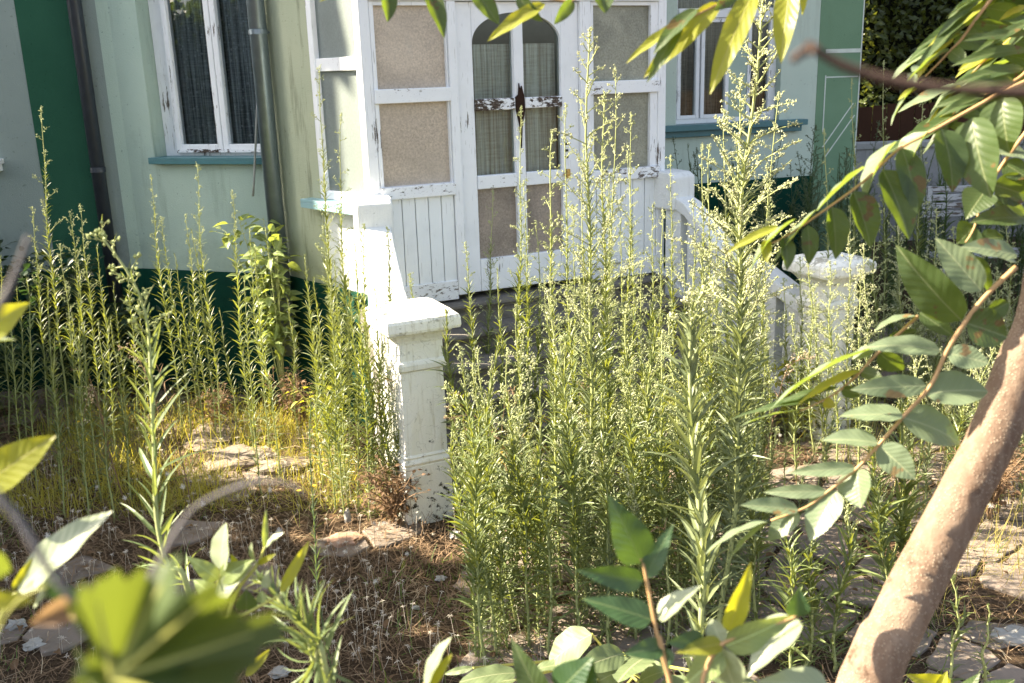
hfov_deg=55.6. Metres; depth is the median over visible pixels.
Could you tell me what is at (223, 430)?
loose slab
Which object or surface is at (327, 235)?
horseweed
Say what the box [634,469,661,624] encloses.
horseweed
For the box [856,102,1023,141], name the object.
board fence
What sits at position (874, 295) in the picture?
horseweed
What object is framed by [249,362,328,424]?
withered plant
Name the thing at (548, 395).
horseweed
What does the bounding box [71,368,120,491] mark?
dead weed
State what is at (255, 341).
horseweed
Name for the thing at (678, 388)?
horseweed
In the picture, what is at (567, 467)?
horseweed
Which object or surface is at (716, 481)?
horseweed
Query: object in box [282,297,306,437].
horseweed
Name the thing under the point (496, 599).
horseweed
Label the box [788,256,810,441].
horseweed
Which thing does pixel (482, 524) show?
horseweed
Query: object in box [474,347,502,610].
horseweed
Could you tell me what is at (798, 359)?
horseweed
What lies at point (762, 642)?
sapling
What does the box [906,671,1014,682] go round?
sapling
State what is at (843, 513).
horseweed
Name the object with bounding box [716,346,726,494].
horseweed
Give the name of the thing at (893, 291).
horseweed
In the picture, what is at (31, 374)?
horseweed
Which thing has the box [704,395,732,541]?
horseweed
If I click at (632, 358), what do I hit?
horseweed
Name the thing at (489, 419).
horseweed
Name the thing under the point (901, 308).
horseweed
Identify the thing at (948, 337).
horseweed
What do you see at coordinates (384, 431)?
horseweed
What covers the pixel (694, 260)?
horseweed
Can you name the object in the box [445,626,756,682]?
broad leaved plant
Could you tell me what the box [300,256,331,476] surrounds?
horseweed
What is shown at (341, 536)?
rubble stone
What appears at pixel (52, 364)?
horseweed
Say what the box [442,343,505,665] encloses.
horseweed
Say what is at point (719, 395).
horseweed
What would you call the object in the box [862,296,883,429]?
horseweed
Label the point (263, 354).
horseweed
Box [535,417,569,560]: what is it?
horseweed
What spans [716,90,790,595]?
horseweed
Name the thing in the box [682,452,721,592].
horseweed
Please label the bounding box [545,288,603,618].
horseweed
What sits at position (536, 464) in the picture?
horseweed
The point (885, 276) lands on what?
horseweed
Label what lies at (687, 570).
horseweed
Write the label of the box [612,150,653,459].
horseweed
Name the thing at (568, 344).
horseweed
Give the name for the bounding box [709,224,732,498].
horseweed
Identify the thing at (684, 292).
horseweed
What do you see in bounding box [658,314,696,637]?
horseweed
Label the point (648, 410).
horseweed
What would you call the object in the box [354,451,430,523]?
withered plant
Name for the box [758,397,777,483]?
horseweed
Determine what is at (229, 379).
horseweed
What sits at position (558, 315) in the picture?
horseweed
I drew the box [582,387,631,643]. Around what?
horseweed
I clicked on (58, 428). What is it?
horseweed
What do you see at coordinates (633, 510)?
horseweed
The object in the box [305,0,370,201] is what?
window
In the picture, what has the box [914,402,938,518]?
horseweed
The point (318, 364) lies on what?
horseweed
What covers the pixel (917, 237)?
horseweed
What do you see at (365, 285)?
horseweed
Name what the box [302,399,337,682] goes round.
horseweed
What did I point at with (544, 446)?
tree seedling
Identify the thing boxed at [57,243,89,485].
horseweed
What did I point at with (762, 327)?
horseweed
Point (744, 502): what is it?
horseweed
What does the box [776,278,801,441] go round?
horseweed
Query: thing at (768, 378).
horseweed
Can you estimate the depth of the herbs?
5.23 m
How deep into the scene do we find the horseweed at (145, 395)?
6.78 m
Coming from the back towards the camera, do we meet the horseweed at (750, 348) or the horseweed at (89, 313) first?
the horseweed at (89, 313)
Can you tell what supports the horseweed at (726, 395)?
on the ground at (918, 665)
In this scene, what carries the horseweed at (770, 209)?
on the ground at (918, 665)
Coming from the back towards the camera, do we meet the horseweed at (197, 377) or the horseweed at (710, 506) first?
the horseweed at (197, 377)
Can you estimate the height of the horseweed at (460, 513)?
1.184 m
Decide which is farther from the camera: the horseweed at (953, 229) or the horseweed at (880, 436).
the horseweed at (953, 229)
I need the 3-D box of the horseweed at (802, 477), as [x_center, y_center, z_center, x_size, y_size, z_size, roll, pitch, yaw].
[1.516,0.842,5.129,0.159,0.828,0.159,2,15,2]
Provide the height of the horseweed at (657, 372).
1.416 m
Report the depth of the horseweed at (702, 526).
2.30 m
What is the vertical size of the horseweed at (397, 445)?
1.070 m
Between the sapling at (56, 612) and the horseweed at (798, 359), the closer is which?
the sapling at (56, 612)
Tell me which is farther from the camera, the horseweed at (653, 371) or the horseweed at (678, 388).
the horseweed at (678, 388)
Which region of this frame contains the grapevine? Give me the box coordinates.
[0,492,286,682]
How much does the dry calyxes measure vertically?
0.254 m
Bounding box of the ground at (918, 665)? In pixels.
[0,237,1023,682]
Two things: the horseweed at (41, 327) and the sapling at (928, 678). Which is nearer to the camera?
the sapling at (928, 678)
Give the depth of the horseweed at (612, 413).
5.34 m
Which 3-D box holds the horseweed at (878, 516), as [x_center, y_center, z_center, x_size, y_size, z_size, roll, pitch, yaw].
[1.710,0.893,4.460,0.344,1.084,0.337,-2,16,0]
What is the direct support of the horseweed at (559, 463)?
on the ground at (918, 665)
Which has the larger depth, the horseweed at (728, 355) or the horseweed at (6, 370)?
the horseweed at (6, 370)
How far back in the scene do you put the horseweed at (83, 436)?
5.83 m
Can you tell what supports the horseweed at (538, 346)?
on the ground at (918, 665)
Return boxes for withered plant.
[186,380,236,425]
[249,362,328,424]
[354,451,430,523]
[949,428,1023,518]
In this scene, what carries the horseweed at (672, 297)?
on the ground at (918, 665)
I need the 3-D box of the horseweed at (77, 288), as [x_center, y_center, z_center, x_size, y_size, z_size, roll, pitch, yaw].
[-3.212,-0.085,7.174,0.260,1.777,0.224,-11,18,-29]
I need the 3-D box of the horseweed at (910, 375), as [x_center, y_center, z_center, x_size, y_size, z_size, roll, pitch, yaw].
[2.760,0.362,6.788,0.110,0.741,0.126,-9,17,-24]
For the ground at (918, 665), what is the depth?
5.34 m
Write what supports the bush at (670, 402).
on the ground at (918, 665)
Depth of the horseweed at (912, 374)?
6.72 m
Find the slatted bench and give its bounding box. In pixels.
[921,185,1023,295]
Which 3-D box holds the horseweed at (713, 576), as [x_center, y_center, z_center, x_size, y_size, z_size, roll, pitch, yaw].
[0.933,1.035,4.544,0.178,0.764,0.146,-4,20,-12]
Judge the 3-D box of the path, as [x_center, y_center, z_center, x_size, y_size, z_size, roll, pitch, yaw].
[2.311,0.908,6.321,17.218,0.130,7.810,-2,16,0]
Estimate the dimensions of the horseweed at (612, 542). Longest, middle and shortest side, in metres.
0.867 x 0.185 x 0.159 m
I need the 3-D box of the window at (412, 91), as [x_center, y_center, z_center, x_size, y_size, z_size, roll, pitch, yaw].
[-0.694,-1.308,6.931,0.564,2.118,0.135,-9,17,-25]
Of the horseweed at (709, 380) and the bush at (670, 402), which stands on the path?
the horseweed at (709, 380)
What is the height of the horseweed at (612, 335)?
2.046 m
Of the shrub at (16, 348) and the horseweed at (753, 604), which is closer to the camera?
the horseweed at (753, 604)
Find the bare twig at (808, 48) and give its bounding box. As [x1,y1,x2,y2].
[790,40,1023,99]
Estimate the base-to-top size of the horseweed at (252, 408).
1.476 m
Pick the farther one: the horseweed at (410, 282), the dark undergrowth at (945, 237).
the dark undergrowth at (945, 237)
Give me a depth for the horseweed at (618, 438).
4.76 m
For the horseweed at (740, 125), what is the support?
on the path
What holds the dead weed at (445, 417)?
on the path
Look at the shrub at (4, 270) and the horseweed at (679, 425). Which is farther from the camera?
the shrub at (4, 270)
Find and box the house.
[0,0,864,427]
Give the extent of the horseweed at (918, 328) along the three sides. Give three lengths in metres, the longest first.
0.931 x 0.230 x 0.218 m
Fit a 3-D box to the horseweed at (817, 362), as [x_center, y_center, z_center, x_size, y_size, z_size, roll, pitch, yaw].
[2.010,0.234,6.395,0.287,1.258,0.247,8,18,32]
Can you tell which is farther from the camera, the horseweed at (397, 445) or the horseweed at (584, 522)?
the horseweed at (397, 445)
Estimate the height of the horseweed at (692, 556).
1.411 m
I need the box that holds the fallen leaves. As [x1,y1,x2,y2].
[0,401,1009,682]
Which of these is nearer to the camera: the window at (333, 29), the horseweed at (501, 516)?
the horseweed at (501, 516)
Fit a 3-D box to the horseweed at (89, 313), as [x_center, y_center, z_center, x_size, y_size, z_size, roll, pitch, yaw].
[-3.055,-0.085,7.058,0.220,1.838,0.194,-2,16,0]
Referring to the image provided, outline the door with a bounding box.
[455,2,580,291]
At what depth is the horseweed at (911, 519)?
5.21 m
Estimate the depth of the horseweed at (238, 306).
6.61 m
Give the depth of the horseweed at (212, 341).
6.86 m
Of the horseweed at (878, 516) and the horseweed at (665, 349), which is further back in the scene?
the horseweed at (665, 349)
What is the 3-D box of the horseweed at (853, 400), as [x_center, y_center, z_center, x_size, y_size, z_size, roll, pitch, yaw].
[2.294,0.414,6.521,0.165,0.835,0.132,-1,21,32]
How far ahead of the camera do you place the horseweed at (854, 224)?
7.47 m
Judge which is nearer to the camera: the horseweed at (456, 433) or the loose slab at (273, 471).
the horseweed at (456, 433)
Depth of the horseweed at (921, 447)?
5.74 m
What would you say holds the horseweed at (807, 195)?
on the ground at (918, 665)
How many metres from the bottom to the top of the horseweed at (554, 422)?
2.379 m
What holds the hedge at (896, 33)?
on the ground at (918, 665)
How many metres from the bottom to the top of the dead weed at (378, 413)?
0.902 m
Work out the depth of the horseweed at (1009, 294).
7.19 m
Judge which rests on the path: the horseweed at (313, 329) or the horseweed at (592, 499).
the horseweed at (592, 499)
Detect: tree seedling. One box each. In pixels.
[497,416,568,498]
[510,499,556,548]
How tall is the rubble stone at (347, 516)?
0.099 m
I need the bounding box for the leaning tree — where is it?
[319,0,1023,682]
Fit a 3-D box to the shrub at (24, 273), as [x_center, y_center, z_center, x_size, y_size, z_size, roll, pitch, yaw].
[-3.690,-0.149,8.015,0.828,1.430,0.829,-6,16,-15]
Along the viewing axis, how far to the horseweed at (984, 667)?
4.17 m
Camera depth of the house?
7.83 m
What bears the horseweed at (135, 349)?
on the path
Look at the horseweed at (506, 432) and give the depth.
5.21 m
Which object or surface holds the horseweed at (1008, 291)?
on the path
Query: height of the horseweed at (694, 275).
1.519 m
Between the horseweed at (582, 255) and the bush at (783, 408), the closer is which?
the horseweed at (582, 255)
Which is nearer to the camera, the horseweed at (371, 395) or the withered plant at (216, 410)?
the horseweed at (371, 395)
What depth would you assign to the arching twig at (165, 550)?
0.38 m
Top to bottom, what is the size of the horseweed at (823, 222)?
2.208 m
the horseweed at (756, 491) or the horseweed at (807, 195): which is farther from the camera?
the horseweed at (807, 195)
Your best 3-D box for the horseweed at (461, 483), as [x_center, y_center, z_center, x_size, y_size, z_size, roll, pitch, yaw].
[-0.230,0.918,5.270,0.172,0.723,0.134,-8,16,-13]
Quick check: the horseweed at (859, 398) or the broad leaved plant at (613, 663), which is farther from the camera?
the horseweed at (859, 398)
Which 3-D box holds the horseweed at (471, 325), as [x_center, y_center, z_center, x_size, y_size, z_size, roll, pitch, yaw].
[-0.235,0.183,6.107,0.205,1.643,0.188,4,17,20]
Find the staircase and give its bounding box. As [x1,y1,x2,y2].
[352,168,876,524]
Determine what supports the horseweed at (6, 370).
on the ground at (918, 665)
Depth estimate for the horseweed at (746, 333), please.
5.93 m
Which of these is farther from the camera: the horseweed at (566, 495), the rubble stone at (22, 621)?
the horseweed at (566, 495)
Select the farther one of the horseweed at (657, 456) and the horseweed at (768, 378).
the horseweed at (768, 378)
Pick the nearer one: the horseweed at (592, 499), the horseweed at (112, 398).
the horseweed at (592, 499)
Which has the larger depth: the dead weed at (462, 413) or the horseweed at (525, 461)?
the dead weed at (462, 413)
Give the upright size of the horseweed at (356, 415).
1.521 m
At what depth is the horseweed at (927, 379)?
6.85 m
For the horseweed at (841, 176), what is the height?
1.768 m
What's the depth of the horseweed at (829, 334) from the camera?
6.17 m
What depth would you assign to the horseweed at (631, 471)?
4.31 m
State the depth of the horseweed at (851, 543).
4.20 m
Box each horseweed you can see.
[0,255,18,433]
[0,366,11,443]
[1,303,27,480]
[9,286,34,438]
[15,278,44,494]
[27,206,56,434]
[32,106,77,439]
[41,280,70,492]
[44,329,74,518]
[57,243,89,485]
[62,210,95,433]
[69,310,99,517]
[72,259,105,501]
[75,203,109,444]
[85,214,209,589]
[89,319,124,522]
[96,244,122,465]
[109,280,132,437]
[109,317,139,506]
[123,268,143,431]
[133,299,156,462]
[148,174,189,437]
[157,216,199,437]
[172,252,202,415]
[181,278,211,432]
[183,213,211,422]
[189,228,222,433]
[191,164,230,446]
[218,307,243,431]
[225,189,260,450]
[232,276,268,493]
[243,226,275,447]
[245,565,353,682]
[249,247,286,479]
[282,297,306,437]
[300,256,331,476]
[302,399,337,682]
[304,278,328,490]
[311,65,346,490]
[312,328,342,512]
[319,225,354,494]
[320,298,352,516]
[326,260,355,507]
[328,114,362,494]
[340,276,370,512]
[348,241,381,520]
[351,223,386,505]
[357,302,384,517]
[367,284,394,512]
[372,333,401,519]
[380,226,398,463]
[389,370,401,518]
[408,272,414,298]
[426,307,476,477]
[435,423,496,654]
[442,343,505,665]
[442,381,473,532]
[446,447,482,592]
[450,360,506,656]
[450,394,534,632]
[451,334,516,622]
[453,449,474,551]
[458,432,494,613]
[460,241,488,465]
[461,486,513,644]
[464,352,538,647]
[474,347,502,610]
[478,189,501,353]
[478,479,521,649]
[484,354,521,571]
[486,269,514,495]
[493,347,549,648]
[496,374,530,588]
[498,323,536,468]
[498,383,564,601]
[500,416,530,542]
[501,394,517,567]
[503,106,534,440]
[505,434,531,593]
[506,426,552,638]
[507,304,535,544]
[512,181,541,474]
[515,410,539,557]
[519,469,560,598]
[523,379,577,654]
[524,434,566,625]
[525,131,577,587]
[525,220,549,474]
[530,413,546,498]
[530,440,554,526]
[533,333,580,574]
[535,277,563,523]
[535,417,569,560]
[537,329,605,653]
[540,420,557,494]
[543,25,666,604]
[544,361,617,558]
[544,365,595,529]
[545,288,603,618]
[547,102,587,580]
[551,441,594,564]
[555,313,582,486]
[557,316,615,561]
[559,143,602,551]
[561,404,582,553]
[561,437,593,566]
[563,206,586,413]
[565,90,634,564]
[571,525,605,626]
[572,401,646,597]
[574,278,598,530]
[575,490,610,622]
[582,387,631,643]
[584,64,636,554]
[591,346,645,595]
[591,457,644,607]
[593,334,624,495]
[593,527,624,646]
[595,175,620,492]
[597,348,624,493]
[605,303,659,638]
[608,112,647,565]
[610,353,662,630]
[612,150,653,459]
[612,216,634,476]
[612,368,658,629]
[615,442,642,564]
[616,310,677,624]
[616,337,660,482]
[618,357,643,511]
[620,462,655,632]
[622,415,654,589]
[632,259,651,468]
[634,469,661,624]
[636,202,663,460]
[637,396,660,539]
[639,329,690,647]
[640,319,679,565]
[641,395,674,521]
[645,452,690,604]
[646,276,758,682]
[646,331,672,535]
[652,207,672,462]
[654,396,685,534]
[657,423,677,586]
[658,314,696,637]
[662,155,685,411]
[664,0,806,632]
[664,455,696,609]
[665,376,718,582]
[667,363,688,524]
[668,367,718,632]
[669,342,702,542]
[670,465,707,623]
[671,376,694,555]
[672,248,692,401]
[675,328,714,499]
[678,198,701,391]
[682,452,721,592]
[685,269,716,491]
[686,245,723,488]
[689,143,715,463]
[693,143,733,601]
[694,298,728,463]
[696,487,722,618]
[697,73,797,607]
[700,319,721,469]
[701,428,732,551]
[702,109,760,590]
[704,380,765,576]
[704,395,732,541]
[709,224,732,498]
[710,273,733,499]
[713,353,734,466]
[713,416,726,544]
[715,418,763,552]
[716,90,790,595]
[716,336,732,526]
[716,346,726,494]
[724,520,763,622]
[726,163,786,567]
[730,387,780,620]
[733,461,751,560]
[736,401,775,605]
[744,280,761,496]
[745,246,763,415]
[747,426,786,553]
[750,172,785,241]
[751,443,777,600]
[754,243,777,463]
[754,304,778,524]
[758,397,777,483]
[759,526,827,670]
[762,350,816,490]
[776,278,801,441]
[779,312,807,480]
[779,406,791,485]
[783,523,837,665]
[786,359,795,442]
[787,124,828,280]
[787,433,825,558]
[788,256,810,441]
[797,284,842,460]
[799,257,821,451]
[804,497,884,671]
[810,260,862,461]
[812,367,840,485]
[813,146,858,226]
[814,332,837,482]
[815,128,840,432]
[832,231,861,460]
[835,268,881,469]
[837,346,860,451]
[840,444,855,528]
[843,428,907,618]
[845,193,868,406]
[846,77,867,386]
[846,243,885,449]
[851,201,896,434]
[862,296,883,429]
[865,398,935,588]
[874,403,898,508]
[876,60,893,370]
[880,220,912,407]
[881,225,910,433]
[894,287,928,403]
[902,359,915,430]
[903,317,923,434]
[908,477,916,534]
[909,101,930,371]
[909,377,928,508]
[912,303,930,403]
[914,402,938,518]
[917,267,944,380]
[920,208,945,407]
[923,356,935,403]
[933,255,967,413]
[934,369,976,487]
[939,574,973,682]
[943,287,967,369]
[949,226,964,369]
[970,292,983,401]
[970,603,995,681]
[971,255,995,385]
[980,267,1010,364]
[987,290,1012,374]
[999,226,1021,334]
[1005,305,1011,331]
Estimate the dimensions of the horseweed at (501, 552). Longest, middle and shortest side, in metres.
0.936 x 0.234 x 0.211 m
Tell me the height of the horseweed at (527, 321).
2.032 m
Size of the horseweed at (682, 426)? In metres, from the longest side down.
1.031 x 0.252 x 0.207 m
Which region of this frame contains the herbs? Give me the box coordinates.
[0,327,1023,682]
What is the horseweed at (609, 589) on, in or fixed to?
on the path
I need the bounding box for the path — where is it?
[0,317,1023,682]
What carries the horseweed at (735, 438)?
on the path
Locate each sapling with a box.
[0,302,111,621]
[0,552,77,628]
[187,511,308,675]
[424,637,596,682]
[552,495,825,682]
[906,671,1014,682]
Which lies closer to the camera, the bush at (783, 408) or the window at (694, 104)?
the bush at (783, 408)
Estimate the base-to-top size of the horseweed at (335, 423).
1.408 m
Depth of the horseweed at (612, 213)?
4.71 m
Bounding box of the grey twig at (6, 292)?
[0,236,30,313]
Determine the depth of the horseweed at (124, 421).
6.15 m
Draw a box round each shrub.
[0,239,15,293]
[0,327,42,398]
[2,243,105,402]
[39,295,176,399]
[210,214,302,411]
[285,378,350,450]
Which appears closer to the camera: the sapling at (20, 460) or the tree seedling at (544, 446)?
the sapling at (20, 460)
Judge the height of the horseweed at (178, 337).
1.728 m
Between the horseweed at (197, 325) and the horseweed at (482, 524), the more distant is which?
the horseweed at (197, 325)
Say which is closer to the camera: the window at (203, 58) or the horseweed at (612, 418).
the horseweed at (612, 418)
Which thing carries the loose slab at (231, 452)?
on the path
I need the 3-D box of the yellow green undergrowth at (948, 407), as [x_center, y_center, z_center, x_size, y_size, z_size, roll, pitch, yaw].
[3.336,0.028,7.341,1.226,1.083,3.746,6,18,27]
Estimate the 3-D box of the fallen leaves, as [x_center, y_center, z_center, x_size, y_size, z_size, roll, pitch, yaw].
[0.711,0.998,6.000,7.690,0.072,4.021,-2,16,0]
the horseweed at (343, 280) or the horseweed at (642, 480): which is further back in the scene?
the horseweed at (343, 280)
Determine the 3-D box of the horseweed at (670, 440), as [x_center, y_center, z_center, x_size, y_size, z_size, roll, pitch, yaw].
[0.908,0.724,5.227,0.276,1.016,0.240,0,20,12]
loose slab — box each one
[181,418,246,450]
[201,444,276,471]
[249,456,316,474]
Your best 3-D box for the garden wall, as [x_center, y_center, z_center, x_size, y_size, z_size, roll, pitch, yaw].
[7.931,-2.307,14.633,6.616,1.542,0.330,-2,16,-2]
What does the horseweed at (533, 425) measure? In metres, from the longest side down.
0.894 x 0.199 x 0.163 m
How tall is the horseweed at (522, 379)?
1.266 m
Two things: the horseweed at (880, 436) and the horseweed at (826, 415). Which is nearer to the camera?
the horseweed at (880, 436)
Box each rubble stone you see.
[5,618,27,630]
[22,637,46,650]
[268,665,291,678]
[326,532,361,547]
[344,508,350,522]
[435,575,447,580]
[449,530,460,538]
[494,589,514,603]
[990,625,1023,646]
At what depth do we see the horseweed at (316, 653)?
1.25 m
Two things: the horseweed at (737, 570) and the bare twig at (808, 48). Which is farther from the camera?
the horseweed at (737, 570)
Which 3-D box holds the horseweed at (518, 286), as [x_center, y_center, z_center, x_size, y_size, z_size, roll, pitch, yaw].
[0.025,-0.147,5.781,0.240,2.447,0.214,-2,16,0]
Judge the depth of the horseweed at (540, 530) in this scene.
4.67 m
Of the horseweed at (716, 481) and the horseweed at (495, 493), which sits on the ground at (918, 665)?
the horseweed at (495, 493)
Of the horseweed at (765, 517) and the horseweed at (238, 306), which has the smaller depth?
the horseweed at (765, 517)
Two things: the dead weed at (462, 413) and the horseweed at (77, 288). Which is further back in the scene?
the horseweed at (77, 288)
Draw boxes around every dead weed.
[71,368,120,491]
[79,384,126,509]
[117,341,171,475]
[139,359,191,507]
[370,376,393,512]
[443,415,535,589]
[444,391,469,459]
[501,384,530,550]
[650,519,685,627]
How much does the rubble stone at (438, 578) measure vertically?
0.018 m
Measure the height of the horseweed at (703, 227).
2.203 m
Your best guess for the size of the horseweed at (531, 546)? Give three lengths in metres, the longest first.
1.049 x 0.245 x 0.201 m
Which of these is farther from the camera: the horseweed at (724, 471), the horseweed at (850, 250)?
the horseweed at (850, 250)
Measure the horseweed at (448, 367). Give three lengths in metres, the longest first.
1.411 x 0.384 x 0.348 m
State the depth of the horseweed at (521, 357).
5.57 m
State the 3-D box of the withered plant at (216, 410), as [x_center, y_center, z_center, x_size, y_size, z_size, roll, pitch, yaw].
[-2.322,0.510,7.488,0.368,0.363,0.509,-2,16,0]
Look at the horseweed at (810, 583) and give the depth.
4.24 m
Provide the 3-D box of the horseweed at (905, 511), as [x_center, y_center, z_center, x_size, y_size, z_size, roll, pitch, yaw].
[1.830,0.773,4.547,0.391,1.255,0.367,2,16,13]
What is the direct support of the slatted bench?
on the ground at (918, 665)
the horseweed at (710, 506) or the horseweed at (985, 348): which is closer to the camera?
the horseweed at (710, 506)
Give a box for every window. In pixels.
[148,0,260,155]
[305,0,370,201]
[368,1,458,301]
[590,1,659,279]
[676,0,775,123]
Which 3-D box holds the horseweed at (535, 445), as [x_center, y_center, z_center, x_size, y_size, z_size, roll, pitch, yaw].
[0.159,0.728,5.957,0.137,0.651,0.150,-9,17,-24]
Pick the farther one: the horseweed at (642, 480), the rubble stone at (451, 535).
the rubble stone at (451, 535)
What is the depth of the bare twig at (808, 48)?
0.33 m
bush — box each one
[649,377,715,464]
[763,360,819,437]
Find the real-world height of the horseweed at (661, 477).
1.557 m
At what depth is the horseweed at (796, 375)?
6.15 m
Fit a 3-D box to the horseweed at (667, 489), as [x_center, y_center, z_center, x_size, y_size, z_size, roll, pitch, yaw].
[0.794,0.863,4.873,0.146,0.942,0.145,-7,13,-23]
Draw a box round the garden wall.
[851,136,1023,242]
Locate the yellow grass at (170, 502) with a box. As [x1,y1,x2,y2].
[0,383,382,529]
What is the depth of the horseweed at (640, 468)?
4.37 m
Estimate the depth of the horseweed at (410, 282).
6.06 m
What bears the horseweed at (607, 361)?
on the path
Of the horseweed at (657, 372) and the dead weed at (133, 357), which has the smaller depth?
the horseweed at (657, 372)
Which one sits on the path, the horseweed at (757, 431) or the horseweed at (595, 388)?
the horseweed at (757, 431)
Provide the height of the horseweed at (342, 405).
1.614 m
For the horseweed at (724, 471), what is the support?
on the path
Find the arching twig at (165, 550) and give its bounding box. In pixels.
[147,479,305,577]
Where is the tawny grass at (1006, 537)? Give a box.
[786,352,1023,646]
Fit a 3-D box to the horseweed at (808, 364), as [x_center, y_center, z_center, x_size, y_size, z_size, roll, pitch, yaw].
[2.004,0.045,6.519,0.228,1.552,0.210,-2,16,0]
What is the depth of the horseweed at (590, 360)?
4.45 m
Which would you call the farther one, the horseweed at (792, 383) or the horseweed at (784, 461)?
the horseweed at (792, 383)
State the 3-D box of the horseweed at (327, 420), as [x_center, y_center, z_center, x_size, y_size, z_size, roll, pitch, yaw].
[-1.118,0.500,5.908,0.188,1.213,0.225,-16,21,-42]
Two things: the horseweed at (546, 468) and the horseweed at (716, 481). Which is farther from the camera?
the horseweed at (546, 468)
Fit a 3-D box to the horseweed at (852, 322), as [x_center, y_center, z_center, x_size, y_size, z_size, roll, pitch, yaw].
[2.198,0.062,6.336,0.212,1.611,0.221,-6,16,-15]
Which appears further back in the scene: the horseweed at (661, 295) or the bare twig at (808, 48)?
the horseweed at (661, 295)
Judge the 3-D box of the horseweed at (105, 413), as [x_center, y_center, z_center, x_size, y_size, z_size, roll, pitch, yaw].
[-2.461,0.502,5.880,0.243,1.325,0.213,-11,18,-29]
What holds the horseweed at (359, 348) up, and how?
on the ground at (918, 665)
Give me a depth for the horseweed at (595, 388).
5.05 m
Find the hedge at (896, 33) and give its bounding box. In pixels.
[857,0,1023,140]
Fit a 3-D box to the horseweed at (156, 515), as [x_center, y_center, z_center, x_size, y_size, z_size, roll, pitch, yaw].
[-0.598,0.945,1.940,0.260,2.379,0.305,-2,16,0]
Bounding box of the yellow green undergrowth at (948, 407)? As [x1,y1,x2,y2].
[886,246,1023,511]
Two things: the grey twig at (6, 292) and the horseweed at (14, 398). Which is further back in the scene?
the horseweed at (14, 398)
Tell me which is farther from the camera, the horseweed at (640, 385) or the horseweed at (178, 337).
the horseweed at (178, 337)
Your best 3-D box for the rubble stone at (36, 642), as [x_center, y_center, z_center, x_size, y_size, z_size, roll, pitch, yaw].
[-2.319,1.463,4.700,0.100,0.027,0.094,12,21,41]
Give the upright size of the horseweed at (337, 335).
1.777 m
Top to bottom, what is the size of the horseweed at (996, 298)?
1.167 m
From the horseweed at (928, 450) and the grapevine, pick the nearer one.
the grapevine
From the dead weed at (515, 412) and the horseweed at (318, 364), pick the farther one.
the horseweed at (318, 364)
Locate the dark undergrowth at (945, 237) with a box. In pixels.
[670,121,1023,345]
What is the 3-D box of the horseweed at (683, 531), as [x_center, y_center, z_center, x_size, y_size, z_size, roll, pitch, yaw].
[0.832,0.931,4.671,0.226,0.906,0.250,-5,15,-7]
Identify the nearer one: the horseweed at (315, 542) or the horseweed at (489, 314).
the horseweed at (315, 542)
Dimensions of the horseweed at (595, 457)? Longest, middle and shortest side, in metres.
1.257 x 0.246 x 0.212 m
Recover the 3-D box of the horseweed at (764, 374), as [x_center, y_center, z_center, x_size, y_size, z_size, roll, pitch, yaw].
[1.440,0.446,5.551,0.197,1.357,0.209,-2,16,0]
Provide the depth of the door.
7.30 m
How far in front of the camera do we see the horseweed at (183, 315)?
7.58 m
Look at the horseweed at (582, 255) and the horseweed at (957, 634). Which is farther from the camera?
the horseweed at (582, 255)
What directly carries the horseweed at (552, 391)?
on the path
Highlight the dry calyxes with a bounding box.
[0,425,691,682]
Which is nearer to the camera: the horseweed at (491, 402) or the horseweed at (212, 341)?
the horseweed at (491, 402)
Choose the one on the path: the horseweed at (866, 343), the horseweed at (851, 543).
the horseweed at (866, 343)
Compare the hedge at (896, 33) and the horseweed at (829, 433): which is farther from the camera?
the hedge at (896, 33)
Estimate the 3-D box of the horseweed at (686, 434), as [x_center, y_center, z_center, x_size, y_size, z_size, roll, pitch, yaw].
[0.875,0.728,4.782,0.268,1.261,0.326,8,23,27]
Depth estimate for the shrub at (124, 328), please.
8.02 m
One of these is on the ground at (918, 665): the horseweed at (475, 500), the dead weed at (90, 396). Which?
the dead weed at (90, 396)
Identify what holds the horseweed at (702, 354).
on the ground at (918, 665)
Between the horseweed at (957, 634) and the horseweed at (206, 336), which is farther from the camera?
the horseweed at (206, 336)
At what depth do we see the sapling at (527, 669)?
0.95 m
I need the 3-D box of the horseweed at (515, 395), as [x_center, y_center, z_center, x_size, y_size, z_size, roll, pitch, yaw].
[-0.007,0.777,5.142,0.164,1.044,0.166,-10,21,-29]
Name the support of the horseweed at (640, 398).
on the path
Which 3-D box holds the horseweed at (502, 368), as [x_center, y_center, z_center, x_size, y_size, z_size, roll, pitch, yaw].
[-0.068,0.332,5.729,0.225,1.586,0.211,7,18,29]
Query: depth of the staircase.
6.76 m
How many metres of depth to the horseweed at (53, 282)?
7.06 m
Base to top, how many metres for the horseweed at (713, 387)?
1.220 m
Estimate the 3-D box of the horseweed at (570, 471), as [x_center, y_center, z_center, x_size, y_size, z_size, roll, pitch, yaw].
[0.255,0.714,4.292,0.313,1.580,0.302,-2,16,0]
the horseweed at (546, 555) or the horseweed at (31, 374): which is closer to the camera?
the horseweed at (546, 555)
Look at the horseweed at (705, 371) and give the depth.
5.45 m

